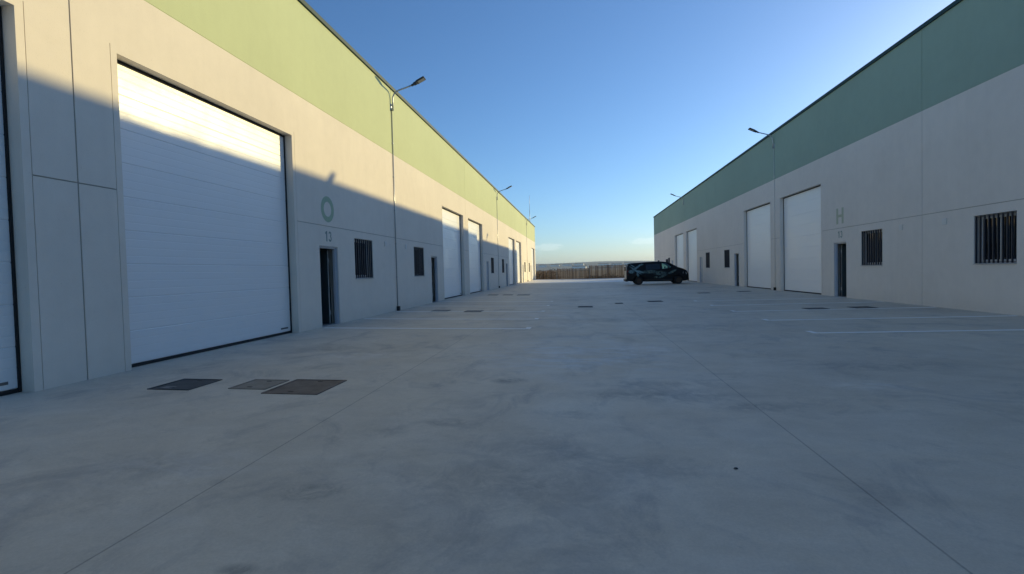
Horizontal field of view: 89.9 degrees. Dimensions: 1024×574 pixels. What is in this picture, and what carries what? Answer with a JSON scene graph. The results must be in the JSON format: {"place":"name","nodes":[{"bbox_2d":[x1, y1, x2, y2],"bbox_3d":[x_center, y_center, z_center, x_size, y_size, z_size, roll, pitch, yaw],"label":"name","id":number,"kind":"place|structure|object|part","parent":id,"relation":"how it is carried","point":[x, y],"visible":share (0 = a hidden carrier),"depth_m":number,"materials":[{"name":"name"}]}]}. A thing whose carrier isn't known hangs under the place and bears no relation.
{"place":"outdoors","nodes":[
{"label":"outdoors","id":0,"kind":"place"},
{"bbox_2d":[0,281,1023,573],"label":"yard pavement","id":1,"kind":"structure","parent":0,"point":[586,429],"depth_m":4.06,"materials":[{"name":"concrete"}]},
{"bbox_2d":[148,378,222,389],"bbox_3d":[-4.155,1.264,6.541,0.560,0.060,0.600,0,2,7],"label":"access cover","id":2,"kind":"object","parent":1,"relation":"on","point":[185,384],"visible":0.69,"depth_m":6.51,"materials":[{"name":"metal"}]},
{"bbox_2d":[228,379,288,389],"bbox_3d":[-3.197,1.256,6.501,0.490,0.060,0.530,0,2,7],"label":"access cover","id":3,"kind":"object","parent":1,"relation":"on","point":[259,384],"visible":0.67,"depth_m":6.48,"materials":[{"name":"metal"}]},
{"bbox_2d":[261,379,346,394],"bbox_3d":[-2.547,1.255,6.345,0.700,0.060,0.770,0,2,7],"label":"access cover","id":4,"kind":"object","parent":1,"relation":"on","point":[307,386],"visible":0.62,"depth_m":6.29,"materials":[{"name":"grey metal"}]},
{"bbox_2d":[326,327,530,328],"bbox_3d":[-2.147,1.016,12.814,5.250,0.079,0.430,-1,2,8],"label":"parking line","id":5,"kind":"object","parent":1,"relation":"on","point":[450,328],"visible":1,"depth_m":12.61,"materials":[{"name":"white paint"}]},
{"bbox_2d":[396,311,544,311],"bbox_3d":[-1.475,0.845,17.937,5.250,0.079,0.430,-1,2,8],"label":"parking line","id":6,"kind":"object","parent":1,"relation":"on","point":[463,311],"visible":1,"depth_m":17.86,"materials":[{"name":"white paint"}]},
{"bbox_2d":[464,310,483,311],"bbox_3d":[-1.337,0.871,17.950,0.600,0.060,0.630,0,2,7],"label":"access cover","id":7,"kind":"object","parent":1,"relation":"on","point":[474,311],"visible":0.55,"depth_m":17.82,"materials":[{"name":"metal"}]},
{"bbox_2d":[502,301,549,301],"bbox_3d":[-0.743,0.659,23.516,5.250,0.079,0.430,-1,2,8],"label":"parking line","id":8,"kind":"object","parent":1,"relation":"on","point":[525,301],"visible":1,"depth_m":23.21,"materials":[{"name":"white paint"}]},
{"bbox_2d":[624,259,688,284],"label":"van","id":9,"kind":"object","parent":1,"relation":"on","point":[639,273],"visible":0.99,"depth_m":42.88,"materials":[{"name":"black metal"}]},
{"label":"rear door","id":10,"kind":"part","parent":9,"relation":"part of","materials":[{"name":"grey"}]},
{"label":"rear side window","id":11,"kind":"part","parent":9,"relation":"part of","materials":[{"name":"black glass"}]},
{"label":"side window","id":12,"kind":"part","parent":9,"relation":"part of","materials":[{"name":"black glass"}]},
{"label":"cab window","id":13,"kind":"part","parent":9,"relation":"part of","materials":[{"name":"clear glass"}]},
{"bbox_2d":[718,298,813,300],"bbox_3d":[10.260,0.492,20.606,5.670,0.039,0.425,-1,2,8],"label":"parking line","id":14,"kind":"object","parent":1,"relation":"on","point":[764,299],"visible":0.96,"depth_m":20.49,"materials":[{"name":"white paint"}]},
{"bbox_2d":[711,302,856,305],"bbox_3d":[9.922,0.578,18.029,5.670,0.039,0.425,-1,2,8],"label":"parking line","id":15,"kind":"object","parent":1,"relation":"on","point":[798,303],"visible":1,"depth_m":17.93,"materials":[{"name":"white paint"}]},
{"bbox_2d":[729,307,931,311],"bbox_3d":[9.587,0.663,15.473,5.670,0.039,0.425,-1,2,8],"label":"parking line","id":16,"kind":"object","parent":1,"relation":"on","point":[834,309],"visible":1,"depth_m":15.29,"materials":[{"name":"white paint"}]},
{"bbox_2d":[850,306,876,307],"bbox_3d":[10.707,0.646,15.671,0.600,0.060,0.600,-2,2,8],"label":"access cover","id":17,"kind":"object","parent":1,"relation":"on","point":[863,307],"visible":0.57,"depth_m":15.65,"materials":[{"name":"metal"}]},
{"bbox_2d":[763,315,1015,319],"bbox_3d":[9.223,0.756,12.698,5.670,0.039,0.425,-1,2,8],"label":"parking line","id":18,"kind":"object","parent":1,"relation":"on","point":[901,317],"visible":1,"depth_m":12.55,"materials":[{"name":"white paint"}]},
{"bbox_2d":[807,329,1023,332],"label":"parking line","id":19,"kind":"object","parent":1,"relation":"on","point":[914,331],"visible":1,"depth_m":10.08,"materials":[{"name":"white paint"}]},
{"bbox_2d":[523,278,625,282],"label":"road","id":20,"kind":"structure","parent":0,"point":[577,280],"depth_m":64.51,"materials":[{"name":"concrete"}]},
{"bbox_2d":[536,269,623,278],"bbox_3d":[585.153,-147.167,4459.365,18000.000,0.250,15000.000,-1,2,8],"label":"ground","id":21,"kind":"structure","parent":0,"point":[579,272],"depth_m":270.17,"materials":[{"name":"brown soil"}]},
{"bbox_2d":[0,0,535,395],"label":"warehouse","id":22,"kind":"structure","parent":21,"relation":"on","point":[180,178],"depth_m":9.35,"materials":[{"name":"grey concrete"}]},
{"bbox_2d":[0,6,21,395],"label":"garage door","id":23,"kind":"structure","parent":22,"relation":"in","point":[10,363],"depth_m":6.10,"materials":[{"name":"white metal"}]},
{"bbox_2d":[117,59,291,367],"bbox_3d":[-5.568,-1.149,9.762,0.082,4.607,4.539,-1,2,8],"label":"garage door","id":24,"kind":"structure","parent":22,"relation":"in","point":[205,186],"depth_m":9.17,"materials":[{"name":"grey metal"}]},
{"bbox_2d":[319,246,339,326],"bbox_3d":[-5.395,0.010,13.691,1.112,2.147,0.987,-1,2,8],"label":"personnel door","id":25,"kind":"structure","parent":22,"relation":"in","point":[324,260],"depth_m":14.08,"materials":[{"name":"grey metal"}]},
{"bbox_2d":[354,239,372,278],"bbox_3d":[-4.637,-0.858,15.822,0.230,1.208,1.340,-1,2,8],"label":"window","id":26,"kind":"structure","parent":22,"relation":"in","point":[363,266],"depth_m":15.87,"materials":[{"name":"grey metal"}]},
{"bbox_2d":[390,76,425,310],"bbox_3d":[-3.617,-3.288,18.373,1.287,8.268,0.260,-1,2,8],"label":"street lamp","id":27,"kind":"object","parent":22,"relation":"attached to","point":[419,80],"visible":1,"depth_m":18.38,"materials":[{"name":"silver metal"}]},
{"bbox_2d":[414,247,423,276],"bbox_3d":[-3.924,-1.040,21.254,0.230,1.208,1.340,-1,2,8],"label":"window","id":28,"kind":"structure","parent":22,"relation":"in","point":[418,252],"depth_m":21.30,"materials":[{"name":"grey"}]},
{"bbox_2d":[431,256,437,301],"bbox_3d":[-3.675,-0.329,23.504,0.255,2.147,0.987,-1,2,8],"label":"personnel door","id":29,"kind":"structure","parent":22,"relation":"in","point":[435,258],"depth_m":23.94,"materials":[{"name":"grey metal"}]},
{"bbox_2d":[442,208,461,298],"bbox_3d":[-3.264,-1.735,27.317,0.082,4.607,4.539,-1,2,8],"label":"garage door","id":30,"kind":"structure","parent":22,"relation":"in","point":[450,220],"depth_m":27.50,"materials":[{"name":"grey metal"}]},
{"bbox_2d":[468,219,481,293],"bbox_3d":[-2.497,-1.930,33.168,0.082,4.607,4.539,-1,2,8],"label":"garage door","id":31,"kind":"structure","parent":22,"relation":"in","point":[473,228],"depth_m":33.52,"materials":[{"name":"grey metal"}]},
{"bbox_2d":[486,261,488,289],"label":"personnel door","id":32,"kind":"structure","parent":22,"relation":"in","point":[487,272],"depth_m":37.33,"materials":[{"name":"grey metal"}]},
{"bbox_2d":[491,258,493,272],"bbox_3d":[-1.519,-1.653,39.221,0.035,1.167,1.336,-1,2,8],"label":"window","id":33,"kind":"structure","parent":22,"relation":"in","point":[492,259],"depth_m":39.30,"materials":[{"name":"grey"}]},
{"bbox_2d":[496,186,511,287],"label":"wall lamp","id":34,"kind":"object","parent":22,"relation":"attached to","point":[497,223],"visible":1,"depth_m":41.81,"materials":[{"name":"silver metal"}]},
{"bbox_2d":[506,263,507,285],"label":"personnel door","id":35,"kind":"structure","parent":22,"relation":"in","point":[506,263],"depth_m":47.35,"materials":[{"name":"grey metal"}]},
{"bbox_2d":[508,238,513,284],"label":"garage door","id":36,"kind":"structure","parent":22,"relation":"in","point":[511,269],"depth_m":51.44,"materials":[{"name":"grey metal"}]},
{"bbox_2d":[516,241,519,282],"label":"garage door","id":37,"kind":"structure","parent":22,"relation":"in","point":[517,243],"depth_m":57.41,"materials":[{"name":"grey metal"}]},
{"bbox_2d":[532,249,533,279],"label":"garage door","id":38,"kind":"structure","parent":22,"relation":"in","point":[532,249],"depth_m":75.19,"materials":[{"name":"grey metal"}]},
{"bbox_2d":[536,270,556,278],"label":"slat fence","id":39,"kind":"object","parent":21,"relation":"on","point":[550,274],"visible":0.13,"depth_m":79.18,"materials":[{"name":"brown wood"}]},
{"bbox_2d":[557,268,588,278],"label":"slat fence","id":40,"kind":"object","parent":21,"relation":"on","point":[564,273],"visible":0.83,"depth_m":78.76,"materials":[{"name":"brown metal"}]},
{"bbox_2d":[589,264,622,277],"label":"slat fence","id":41,"kind":"object","parent":21,"relation":"on","point":[607,272],"visible":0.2,"depth_m":78.00,"materials":[{"name":"brown wood"}]},
{"bbox_2d":[653,0,1023,315],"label":"warehouse","id":42,"kind":"structure","parent":21,"relation":"on","point":[893,173],"depth_m":16.83,"materials":[{"name":"grey concrete"}]},
{"bbox_2d":[676,234,683,268],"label":"garage door","id":43,"kind":"structure","parent":42,"relation":"in","point":[679,238],"depth_m":53.97,"materials":[{"name":"grey metal"}]},
{"bbox_2d":[688,229,696,281],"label":"garage door","id":44,"kind":"structure","parent":42,"relation":"in","point":[692,235],"depth_m":48.10,"materials":[{"name":"grey metal"}]},
{"bbox_2d":[700,257,702,282],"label":"personnel door","id":45,"kind":"structure","parent":42,"relation":"in","point":[701,258],"depth_m":44.20,"materials":[{"name":"grey metal"}]},
{"bbox_2d":[706,252,709,267],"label":"window","id":46,"kind":"structure","parent":42,"relation":"in","point":[707,254],"depth_m":41.69,"materials":[{"name":"grey"}]},
{"bbox_2d":[724,250,729,267],"bbox_3d":[15.302,-1.997,36.315,0.230,1.277,1.340,-1,2,8],"label":"window","id":47,"kind":"structure","parent":42,"relation":"in","point":[726,252],"depth_m":36.25,"materials":[{"name":"grey"}]},
{"bbox_2d":[734,253,738,285],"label":"personnel door","id":48,"kind":"structure","parent":42,"relation":"in","point":[734,253],"depth_m":34.56,"materials":[{"name":"grey metal"}]},
{"bbox_2d":[746,203,770,288],"bbox_3d":[14.616,-2.328,30.221,0.082,4.807,4.539,-1,2,8],"label":"garage door","id":49,"kind":"structure","parent":42,"relation":"in","point":[758,218],"depth_m":30.32,"materials":[{"name":"grey metal"}]},
{"bbox_2d":[748,128,775,289],"bbox_3d":[13.338,-4.139,27.346,1.287,8.662,0.260,-1,2,8],"label":"wall lamp","id":50,"kind":"object","parent":42,"relation":"attached to","point":[756,131],"visible":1,"depth_m":27.24,"materials":[{"name":"silver metal"}]},
{"bbox_2d":[783,185,820,293],"bbox_3d":[13.849,-2.133,24.370,0.082,4.807,4.539,-1,2,8],"label":"garage door","id":51,"kind":"structure","parent":42,"relation":"in","point":[801,210],"depth_m":24.36,"materials":[{"name":"grey metal"}]},
{"bbox_2d":[834,242,845,296],"bbox_3d":[13.737,-0.682,20.519,1.103,2.245,0.987,-1,2,8],"label":"personnel door","id":52,"kind":"structure","parent":42,"relation":"in","point":[843,246],"depth_m":20.99,"materials":[{"name":"grey metal"}]},
{"bbox_2d":[860,229,881,265],"bbox_3d":[12.944,-1.396,18.341,0.230,1.277,1.340,-1,2,8],"label":"window","id":53,"kind":"structure","parent":42,"relation":"in","point":[873,238],"depth_m":18.42,"materials":[{"name":"grey metal"}]},
{"bbox_2d":[973,211,1016,264],"bbox_3d":[12.231,-1.215,12.908,0.230,1.277,1.340,-1,2,8],"label":"window","id":54,"kind":"structure","parent":42,"relation":"in","point":[997,232],"depth_m":12.94,"materials":[{"name":"grey metal"}]},
{"bbox_2d":[536,262,638,270],"bbox_3d":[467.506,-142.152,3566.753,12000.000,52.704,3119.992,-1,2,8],"label":"hills","id":55,"kind":"structure","parent":0,"point":[548,267],"depth_m":3023.36,"materials":[{"name":"brown"}]},
{"bbox_2d":[572,266,586,268],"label":"house","id":56,"kind":"structure","parent":55,"relation":"on","point":[579,267],"depth_m":2608.23,"materials":[{"name":"white"}]},
{"bbox_2d":[555,261,653,263],"bbox_3d":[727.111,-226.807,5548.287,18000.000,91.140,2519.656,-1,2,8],"label":"hills","id":57,"kind":"structure","parent":0,"point":[610,261],"depth_m":5437.57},
{"bbox_2d":[305,0,954,263],"label":"sky","id":58,"kind":"structure","parent":0,"point":[597,113],"materials":[{"name":"blue"}]}
]}

